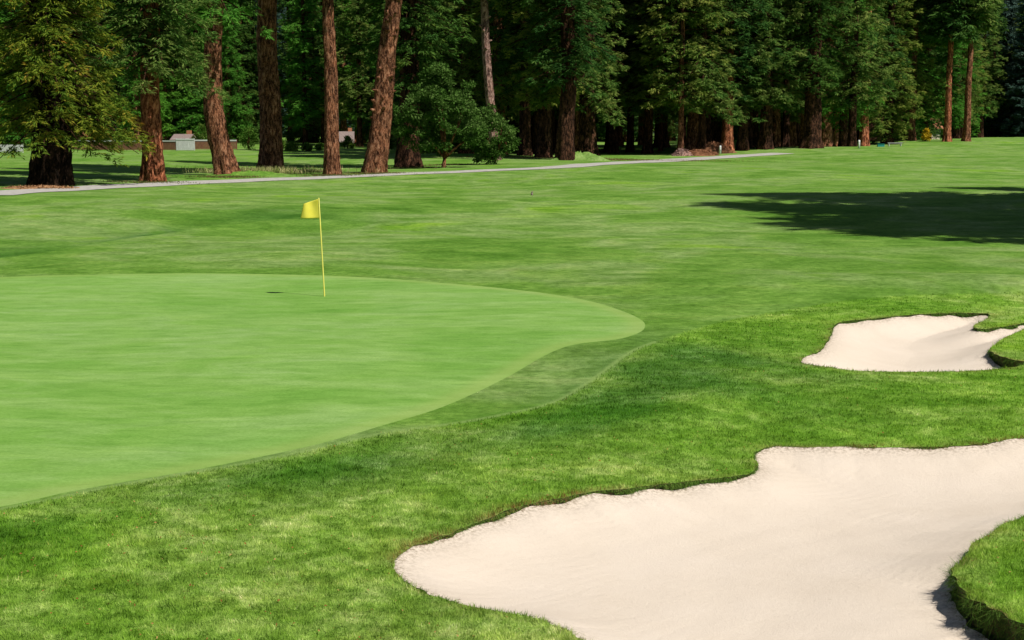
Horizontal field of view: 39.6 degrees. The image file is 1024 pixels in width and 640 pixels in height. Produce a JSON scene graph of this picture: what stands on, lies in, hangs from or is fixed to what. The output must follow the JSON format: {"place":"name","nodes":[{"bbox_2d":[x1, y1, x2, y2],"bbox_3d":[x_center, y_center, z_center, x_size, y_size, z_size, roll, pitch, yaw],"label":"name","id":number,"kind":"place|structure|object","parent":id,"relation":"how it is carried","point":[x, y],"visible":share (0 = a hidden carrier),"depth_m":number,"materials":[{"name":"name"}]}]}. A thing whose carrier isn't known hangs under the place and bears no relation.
{"place":"outdoors","nodes":[
{"label":"outdoors","id":0,"kind":"place"},
{"bbox_2d":[165,165,391,173],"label":"long grass","id":1,"kind":"structure","parent":0,"point":[275,169],"depth_m":103.70,"materials":[{"name":"green plant"}]},
{"bbox_2d":[0,153,793,194],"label":"path","id":2,"kind":"structure","parent":0,"point":[25,191],"depth_m":97.25,"materials":[{"name":"grey asphalt"}]},
{"bbox_2d":[0,134,1023,639],"bbox_3d":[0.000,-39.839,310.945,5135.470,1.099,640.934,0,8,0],"label":"ground","id":3,"kind":"structure","parent":0,"point":[842,216],"depth_m":36.10,"materials":[{"name":"green plant"}]},
{"bbox_2d":[0,0,30,145],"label":"redwood tree","id":4,"kind":"object","parent":3,"relation":"on","point":[18,137],"visible":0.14,"depth_m":213.07,"materials":[{"name":"green plant"}]},
{"bbox_2d":[1,184,79,188],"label":"mulch patch","id":5,"kind":"object","parent":3,"relation":"on","point":[32,186],"visible":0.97,"depth_m":79.71,"materials":[{"name":"brown plant"}]},
{"bbox_2d":[0,0,155,185],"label":"redwood tree","id":6,"kind":"object","parent":3,"relation":"on","point":[52,108],"visible":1,"depth_m":82.14,"materials":[{"name":"green plant"}]},
{"bbox_2d":[62,0,119,147],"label":"redwood tree","id":7,"kind":"object","parent":3,"relation":"on","point":[75,33],"visible":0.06,"depth_m":212.19,"materials":[{"name":"green plant"}]},
{"bbox_2d":[72,140,141,149],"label":"board fence","id":8,"kind":"object","parent":3,"relation":"on","point":[138,144],"visible":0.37,"depth_m":189.41,"materials":[{"name":"brown wood"}]},
{"bbox_2d":[85,0,133,139],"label":"redwood tree","id":9,"kind":"object","parent":3,"relation":"on","point":[118,90],"visible":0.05,"depth_m":222.88,"materials":[{"name":"green plant"}]},
{"bbox_2d":[101,0,169,139],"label":"redwood tree","id":10,"kind":"object","parent":3,"relation":"on","point":[135,100],"visible":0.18,"depth_m":211.95,"materials":[{"name":"green plant"}]},
{"bbox_2d":[71,0,232,181],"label":"redwood tree","id":11,"kind":"object","parent":3,"relation":"on","point":[156,52],"visible":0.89,"depth_m":88.60,"materials":[{"name":"green plant"}]},
{"bbox_2d":[127,9,201,139],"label":"fir tree","id":12,"kind":"object","parent":3,"relation":"on","point":[173,97],"visible":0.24,"depth_m":226.67,"materials":[{"name":"green plant"}]},
{"bbox_2d":[170,130,195,147],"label":"cottage","id":13,"kind":"structure","parent":3,"relation":"on","point":[188,135],"depth_m":207.12,"materials":[{"name":"white wood"}]},
{"bbox_2d":[175,138,194,150],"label":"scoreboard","id":14,"kind":"object","parent":3,"relation":"on","point":[180,144],"visible":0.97,"depth_m":184.61,"materials":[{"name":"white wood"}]},
{"bbox_2d":[165,2,229,142],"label":"fir tree","id":15,"kind":"object","parent":3,"relation":"on","point":[198,114],"visible":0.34,"depth_m":227.85,"materials":[{"name":"green plant"}]},
{"bbox_2d":[164,0,274,174],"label":"redwood tree","id":16,"kind":"object","parent":3,"relation":"on","point":[224,160],"visible":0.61,"depth_m":98.51,"materials":[{"name":"brown plant"}]},
{"bbox_2d":[204,0,255,141],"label":"fir tree","id":17,"kind":"object","parent":3,"relation":"on","point":[232,113],"visible":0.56,"depth_m":242.08,"materials":[{"name":"green plant"}]},
{"bbox_2d":[222,0,259,141],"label":"redwood tree","id":18,"kind":"object","parent":3,"relation":"on","point":[247,90],"visible":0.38,"depth_m":247.61,"materials":[{"name":"green plant"}]},
{"bbox_2d":[237,125,259,149],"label":"bush","id":19,"kind":"object","parent":3,"relation":"on","point":[250,133],"visible":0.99,"depth_m":184.25,"materials":[{"name":"green plant"}]},
{"bbox_2d":[201,170,303,176],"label":"grass mound","id":20,"kind":"object","parent":3,"relation":"on","point":[248,173],"depth_m":98.55,"materials":[{"name":"green plant"}]},
{"bbox_2d":[233,0,284,141],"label":"redwood tree","id":21,"kind":"object","parent":3,"relation":"on","point":[252,33],"visible":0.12,"depth_m":254.09,"materials":[{"name":"green plant"}]},
{"bbox_2d":[256,0,284,168],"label":"redwood tree","id":22,"kind":"object","parent":3,"relation":"on","point":[270,146],"visible":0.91,"depth_m":109.88,"materials":[{"name":"brown plant"}]},
{"bbox_2d":[276,0,287,131],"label":"fir tree","id":23,"kind":"object","parent":3,"relation":"on","point":[278,17],"visible":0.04,"depth_m":416.80,"materials":[{"name":"green plant"}]},
{"bbox_2d":[256,0,316,140],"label":"redwood tree","id":24,"kind":"object","parent":3,"relation":"on","point":[280,3],"visible":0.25,"depth_m":277.03,"materials":[{"name":"green plant"}]},
{"bbox_2d":[282,0,320,142],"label":"fir tree","id":25,"kind":"object","parent":3,"relation":"on","point":[289,131],"visible":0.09,"depth_m":261.15,"materials":[{"name":"green plant"}]},
{"bbox_2d":[277,0,338,143],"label":"redwood tree","id":26,"kind":"object","parent":3,"relation":"on","point":[303,101],"visible":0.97,"depth_m":224.46,"materials":[{"name":"green plant"}]},
{"bbox_2d":[281,0,344,142],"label":"redwood tree","id":27,"kind":"object","parent":3,"relation":"on","point":[314,124],"visible":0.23,"depth_m":252.86,"materials":[{"name":"green plant"}]},
{"bbox_2d":[282,0,354,142],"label":"redwood tree","id":28,"kind":"object","parent":3,"relation":"on","point":[338,13],"visible":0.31,"depth_m":245.26,"materials":[{"name":"green plant"}]},
{"bbox_2d":[0,273,644,506],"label":"putting green","id":29,"kind":"object","parent":3,"relation":"on","point":[106,379],"visible":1,"depth_m":22.71,"materials":[{"name":"green plant"}]},
{"bbox_2d":[301,198,324,295],"bbox_3d":[-4.327,-1.529,30.876,0.508,2.242,0.090,0,8,0],"label":"flagstick","id":30,"kind":"object","parent":29,"relation":"on","point":[310,209],"visible":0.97,"depth_m":30.76,"materials":[{"name":"fabric"}]},
{"bbox_2d":[322,0,341,174],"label":"redwood tree","id":31,"kind":"object","parent":3,"relation":"on","point":[331,161],"visible":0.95,"depth_m":101.15,"materials":[{"name":"brown plant"}]},
{"bbox_2d":[319,0,362,130],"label":"redwood tree","id":32,"kind":"object","parent":3,"relation":"on","point":[343,124],"visible":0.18,"depth_m":257.19,"materials":[{"name":"green plant"}]},
{"bbox_2d":[319,0,381,146],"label":"redwood tree","id":33,"kind":"object","parent":3,"relation":"on","point":[358,107],"visible":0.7,"depth_m":217.42,"materials":[{"name":"green plant"}]},
{"bbox_2d":[351,1,382,143],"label":"fir tree","id":34,"kind":"object","parent":3,"relation":"on","point":[365,135],"visible":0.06,"depth_m":236.54,"materials":[{"name":"green plant"}]},
{"bbox_2d":[352,0,392,138],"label":"redwood tree","id":35,"kind":"object","parent":3,"relation":"on","point":[365,119],"visible":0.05,"depth_m":223.12,"materials":[{"name":"green plant"}]},
{"bbox_2d":[361,0,401,172],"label":"redwood tree","id":36,"kind":"object","parent":3,"relation":"on","point":[377,150],"visible":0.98,"depth_m":103.81,"materials":[{"name":"brown plant"}]},
{"bbox_2d":[353,0,446,152],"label":"redwood tree","id":37,"kind":"object","parent":3,"relation":"on","point":[366,74],"visible":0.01,"depth_m":165.68,"materials":[{"name":"green plant"}]},
{"bbox_2d":[344,0,476,166],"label":"redwood tree","id":38,"kind":"object","parent":3,"relation":"on","point":[408,52],"visible":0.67,"depth_m":118.17,"materials":[{"name":"green plant"}]},
{"bbox_2d":[366,0,457,152],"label":"redwood tree","id":39,"kind":"object","parent":3,"relation":"on","point":[424,107],"visible":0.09,"depth_m":156.47,"materials":[{"name":"green plant"}]},
{"bbox_2d":[391,61,487,167],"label":"oak tree","id":40,"kind":"object","parent":3,"relation":"on","point":[439,79],"visible":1,"depth_m":113.26,"materials":[{"name":"green plant"}]},
{"bbox_2d":[420,0,478,152],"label":"redwood tree","id":41,"kind":"object","parent":3,"relation":"on","point":[445,6],"visible":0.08,"depth_m":172.78,"materials":[{"name":"green plant"}]},
{"bbox_2d":[425,0,508,152],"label":"redwood tree","id":42,"kind":"object","parent":3,"relation":"on","point":[458,11],"visible":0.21,"depth_m":158.34,"materials":[{"name":"green plant"}]},
{"bbox_2d":[455,0,501,159],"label":"pine tree","id":43,"kind":"object","parent":3,"relation":"on","point":[487,69],"visible":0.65,"depth_m":136.09,"materials":[{"name":"brown plant"}]},
{"bbox_2d":[445,0,518,151],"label":"redwood tree","id":44,"kind":"object","parent":3,"relation":"on","point":[510,119],"visible":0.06,"depth_m":181.65,"materials":[{"name":"green plant"}]},
{"bbox_2d":[451,0,519,154],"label":"redwood tree","id":45,"kind":"object","parent":3,"relation":"on","point":[501,102],"visible":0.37,"depth_m":153.62,"materials":[{"name":"green plant"}]},
{"bbox_2d":[457,103,520,164],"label":"oak tree","id":46,"kind":"object","parent":3,"relation":"on","point":[492,149],"visible":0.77,"depth_m":121.61,"materials":[{"name":"green plant"}]},
{"bbox_2d":[469,0,559,155],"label":"redwood tree","id":47,"kind":"object","parent":3,"relation":"on","point":[524,147],"visible":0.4,"depth_m":150.43,"materials":[{"name":"green plant"}]},
{"bbox_2d":[518,83,559,153],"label":"redwood tree","id":48,"kind":"object","parent":3,"relation":"on","point":[554,107],"visible":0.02,"depth_m":171.31,"materials":[{"name":"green plant"}]},
{"bbox_2d":[490,0,597,157],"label":"redwood tree","id":49,"kind":"object","parent":3,"relation":"on","point":[543,102],"visible":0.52,"depth_m":143.57,"materials":[{"name":"green plant"}]},
{"bbox_2d":[512,2,577,154],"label":"redwood tree","id":50,"kind":"object","parent":3,"relation":"on","point":[535,118],"depth_m":160.95,"materials":[{"name":"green plant"}]},
{"bbox_2d":[517,0,621,159],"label":"redwood tree","id":51,"kind":"object","parent":3,"relation":"on","point":[571,53],"visible":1,"depth_m":137.98,"materials":[{"name":"green plant"}]},
{"bbox_2d":[550,151,610,160],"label":"grass mound","id":52,"kind":"object","parent":3,"relation":"on","point":[585,156],"depth_m":139.50,"materials":[{"name":"green plant"}]},
{"bbox_2d":[559,0,617,151],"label":"redwood tree","id":53,"kind":"object","parent":3,"relation":"on","point":[577,128],"visible":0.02,"depth_m":168.29,"materials":[{"name":"green plant"}]},
{"bbox_2d":[556,0,629,155],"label":"redwood tree","id":54,"kind":"object","parent":3,"relation":"on","point":[587,138],"visible":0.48,"depth_m":156.00,"materials":[{"name":"green plant"}]},
{"bbox_2d":[595,1,635,151],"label":"redwood tree","id":55,"kind":"object","parent":3,"relation":"on","point":[605,149],"visible":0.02,"depth_m":185.33,"materials":[{"name":"green plant"}]},
{"bbox_2d":[423,155,807,161],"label":"leaf litter","id":56,"kind":"object","parent":3,"relation":"on","point":[631,159],"visible":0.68,"depth_m":144.26,"materials":[{"name":"brown plant"}]},
{"bbox_2d":[596,0,654,153],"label":"redwood tree","id":57,"kind":"object","parent":3,"relation":"on","point":[613,145],"visible":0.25,"depth_m":170.80,"materials":[{"name":"green plant"}]},
{"bbox_2d":[596,112,654,141],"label":"redwood tree","id":58,"kind":"object","parent":3,"relation":"on","point":[624,129],"visible":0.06,"depth_m":263.25,"materials":[{"name":"green plant"}]},
{"bbox_2d":[595,0,670,151],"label":"redwood tree","id":59,"kind":"object","parent":3,"relation":"on","point":[630,146],"visible":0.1,"depth_m":177.51,"materials":[{"name":"green plant"}]},
{"bbox_2d":[623,0,654,144],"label":"redwood tree","id":60,"kind":"object","parent":3,"relation":"on","point":[640,119],"visible":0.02,"depth_m":211.91,"materials":[{"name":"brown plant"}]},
{"bbox_2d":[628,5,670,150],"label":"redwood tree","id":61,"kind":"object","parent":3,"relation":"on","point":[660,143],"visible":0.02,"depth_m":183.51,"materials":[{"name":"brown plant"}]},
{"bbox_2d":[602,0,707,153],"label":"redwood tree","id":62,"kind":"object","parent":3,"relation":"on","point":[647,146],"visible":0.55,"depth_m":167.31,"materials":[{"name":"green plant"}]},
{"bbox_2d":[637,4,676,147],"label":"redwood tree","id":63,"kind":"object","parent":3,"relation":"on","point":[666,143],"visible":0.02,"depth_m":199.69,"materials":[{"name":"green plant"}]},
{"bbox_2d":[653,112,687,140],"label":"redwood tree","id":64,"kind":"object","parent":3,"relation":"on","point":[672,131],"visible":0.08,"depth_m":283.29,"materials":[{"name":"green plant"}]},
{"bbox_2d":[632,0,734,149],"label":"redwood tree","id":65,"kind":"object","parent":3,"relation":"on","point":[678,94],"visible":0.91,"depth_m":159.98,"materials":[{"name":"green plant"}]},
{"bbox_2d":[644,0,725,149],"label":"redwood tree","id":66,"kind":"object","parent":3,"relation":"on","point":[692,133],"visible":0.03,"depth_m":171.93,"materials":[{"name":"green plant"}]},
{"bbox_2d":[653,0,748,149],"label":"redwood tree","id":67,"kind":"object","parent":3,"relation":"on","point":[721,94],"visible":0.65,"depth_m":161.95,"materials":[{"name":"green plant"}]},
{"bbox_2d":[393,438,1023,639],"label":"rim grass","id":68,"kind":"structure","parent":3,"relation":"on","point":[950,584],"depth_m":11.90,"materials":[{"name":"green plant"}]},
{"bbox_2d":[394,439,1023,639],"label":"bunker sand","id":69,"kind":"structure","parent":3,"relation":"on","point":[820,543],"depth_m":13.26,"materials":[{"name":"beige sand"}]},
{"bbox_2d":[692,141,736,153],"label":"brush heap","id":70,"kind":"object","parent":3,"relation":"on","point":[713,146],"visible":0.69,"depth_m":164.44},
{"bbox_2d":[685,0,783,150],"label":"redwood tree","id":71,"kind":"object","parent":3,"relation":"on","point":[727,138],"visible":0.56,"depth_m":165.14,"materials":[{"name":"green plant"}]},
{"bbox_2d":[706,0,789,150],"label":"redwood tree","id":72,"kind":"object","parent":3,"relation":"on","point":[742,143],"visible":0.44,"depth_m":167.92,"materials":[{"name":"green plant"}]},
{"bbox_2d":[713,2,789,147],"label":"redwood tree","id":73,"kind":"object","parent":3,"relation":"on","point":[750,131],"visible":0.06,"depth_m":174.75,"materials":[{"name":"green plant"}]},
{"bbox_2d":[752,109,758,146],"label":"redwood tree","id":74,"kind":"object","parent":3,"relation":"on","point":[755,129],"visible":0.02,"depth_m":205.72,"materials":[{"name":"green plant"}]},
{"bbox_2d":[725,0,823,149],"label":"redwood tree","id":75,"kind":"object","parent":3,"relation":"on","point":[765,137],"visible":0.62,"depth_m":169.23,"materials":[{"name":"green plant"}]},
{"bbox_2d":[755,0,824,146],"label":"redwood tree","id":76,"kind":"object","parent":3,"relation":"on","point":[785,139],"visible":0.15,"depth_m":185.40,"materials":[{"name":"green plant"}]},
{"bbox_2d":[772,0,808,146],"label":"redwood tree","id":77,"kind":"object","parent":3,"relation":"on","point":[776,130],"visible":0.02,"depth_m":200.20,"materials":[{"name":"brown plant"}]},
{"bbox_2d":[780,107,800,146],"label":"redwood tree","id":78,"kind":"object","parent":3,"relation":"on","point":[793,136],"visible":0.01,"depth_m":204.48,"materials":[{"name":"brown plant"}]},
{"bbox_2d":[775,0,838,139],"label":"redwood tree","id":79,"kind":"object","parent":3,"relation":"on","point":[802,119],"visible":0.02,"depth_m":194.53,"materials":[{"name":"brown plant"}]},
{"bbox_2d":[774,0,860,148],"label":"redwood tree","id":80,"kind":"object","parent":3,"relation":"on","point":[814,63],"visible":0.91,"depth_m":169.84,"materials":[{"name":"green plant"}]},
{"bbox_2d":[781,0,887,146],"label":"redwood tree","id":81,"kind":"object","parent":3,"relation":"on","point":[827,137],"visible":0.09,"depth_m":201.10,"materials":[{"name":"green plant"}]},
{"bbox_2d":[823,5,877,146],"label":"redwood tree","id":82,"kind":"object","parent":3,"relation":"on","point":[835,137],"visible":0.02,"depth_m":216.94,"materials":[{"name":"brown plant"}]},
{"bbox_2d":[821,0,889,146],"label":"redwood tree","id":83,"kind":"object","parent":3,"relation":"on","point":[843,131],"visible":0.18,"depth_m":189.50,"materials":[{"name":"green plant"}]},
{"bbox_2d":[801,0,915,146],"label":"redwood tree","id":84,"kind":"object","parent":3,"relation":"on","point":[853,89],"visible":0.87,"depth_m":174.06,"materials":[{"name":"green plant"}]},
{"bbox_2d":[833,0,914,145],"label":"redwood tree","id":85,"kind":"object","parent":3,"relation":"on","point":[864,137],"visible":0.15,"depth_m":216.38,"materials":[{"name":"green plant"}]},
{"bbox_2d":[858,0,926,143],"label":"redwood tree","id":86,"kind":"object","parent":3,"relation":"on","point":[887,128],"visible":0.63,"depth_m":223.03,"materials":[{"name":"green plant"}]},
{"bbox_2d":[875,1,937,139],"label":"redwood tree","id":87,"kind":"object","parent":3,"relation":"on","point":[921,120],"visible":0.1,"depth_m":236.04,"materials":[{"name":"green plant"}]},
{"bbox_2d":[801,312,1023,371],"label":"turf edge","id":88,"kind":"object","parent":3,"relation":"on","point":[995,357],"visible":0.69,"depth_m":26.50,"materials":[{"name":"green plant"}]},
{"bbox_2d":[877,0,961,140],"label":"redwood tree","id":89,"kind":"object","parent":3,"relation":"on","point":[925,85],"visible":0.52,"depth_m":230.58,"materials":[{"name":"green plant"}]},
{"bbox_2d":[911,2,946,139],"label":"redwood tree","id":90,"kind":"object","parent":3,"relation":"on","point":[927,70],"visible":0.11,"depth_m":278.58,"materials":[{"name":"green plant"}]},
{"bbox_2d":[917,6,947,138],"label":"redwood tree","id":91,"kind":"object","parent":3,"relation":"on","point":[933,128],"visible":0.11,"depth_m":287.59,"materials":[{"name":"green plant"}]},
{"bbox_2d":[927,26,976,139],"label":"redwood tree","id":92,"kind":"object","parent":3,"relation":"on","point":[956,107],"visible":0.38,"depth_m":274.90,"materials":[{"name":"green plant"}]},
{"bbox_2d":[916,0,991,141],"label":"redwood tree","id":93,"kind":"object","parent":3,"relation":"on","point":[947,12],"visible":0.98,"depth_m":225.38,"materials":[{"name":"green plant"}]},
{"bbox_2d":[945,36,984,138],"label":"redwood tree","id":94,"kind":"object","parent":3,"relation":"on","point":[955,134],"visible":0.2,"depth_m":314.28,"materials":[{"name":"green plant"}]},
{"bbox_2d":[952,35,989,135],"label":"redwood tree","id":95,"kind":"object","parent":3,"relation":"on","point":[981,108],"visible":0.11,"depth_m":326.94,"materials":[{"name":"green plant"}]},
{"bbox_2d":[952,32,992,137],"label":"redwood tree","id":96,"kind":"object","parent":3,"relation":"on","point":[981,75],"visible":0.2,"depth_m":319.30,"materials":[{"name":"green plant"}]},
{"bbox_2d":[948,0,1002,141],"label":"redwood tree","id":97,"kind":"object","parent":3,"relation":"on","point":[988,20],"visible":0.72,"depth_m":227.52,"materials":[{"name":"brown plant"}]},
{"bbox_2d":[972,1,1007,137],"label":"redwood tree","id":98,"kind":"object","parent":3,"relation":"on","point":[989,44],"visible":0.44,"depth_m":336.58,"materials":[{"name":"green plant"}]},
{"bbox_2d":[971,1,1011,136],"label":"redwood tree","id":99,"kind":"object","parent":3,"relation":"on","point":[989,130],"visible":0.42,"depth_m":347.12,"materials":[{"name":"green plant"}]},
{"bbox_2d":[976,0,1021,135],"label":"fir tree","id":100,"kind":"object","parent":3,"relation":"on","point":[1010,13],"visible":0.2,"depth_m":359.35,"materials":[{"name":"green plant"}]},
{"bbox_2d":[995,1,1023,136],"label":"fir tree","id":101,"kind":"object","parent":3,"relation":"on","point":[1018,115],"visible":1,"depth_m":338.54,"materials":[{"name":"green plant"}]},
{"bbox_2d":[999,0,1023,135],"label":"redwood tree","id":102,"kind":"object","parent":3,"relation":"on","point":[1014,58],"visible":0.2,"depth_m":352.96,"materials":[{"name":"green plant"}]},
{"bbox_2d":[0,292,1023,639],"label":"rough grass","id":103,"kind":"structure","parent":0,"point":[264,600],"depth_m":13.68,"materials":[{"name":"green plant"}]},
{"bbox_2d":[801,315,1023,371],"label":"bunker sand","id":104,"kind":"structure","parent":0,"point":[916,343],"depth_m":25.55,"materials":[{"name":"beige sand"}]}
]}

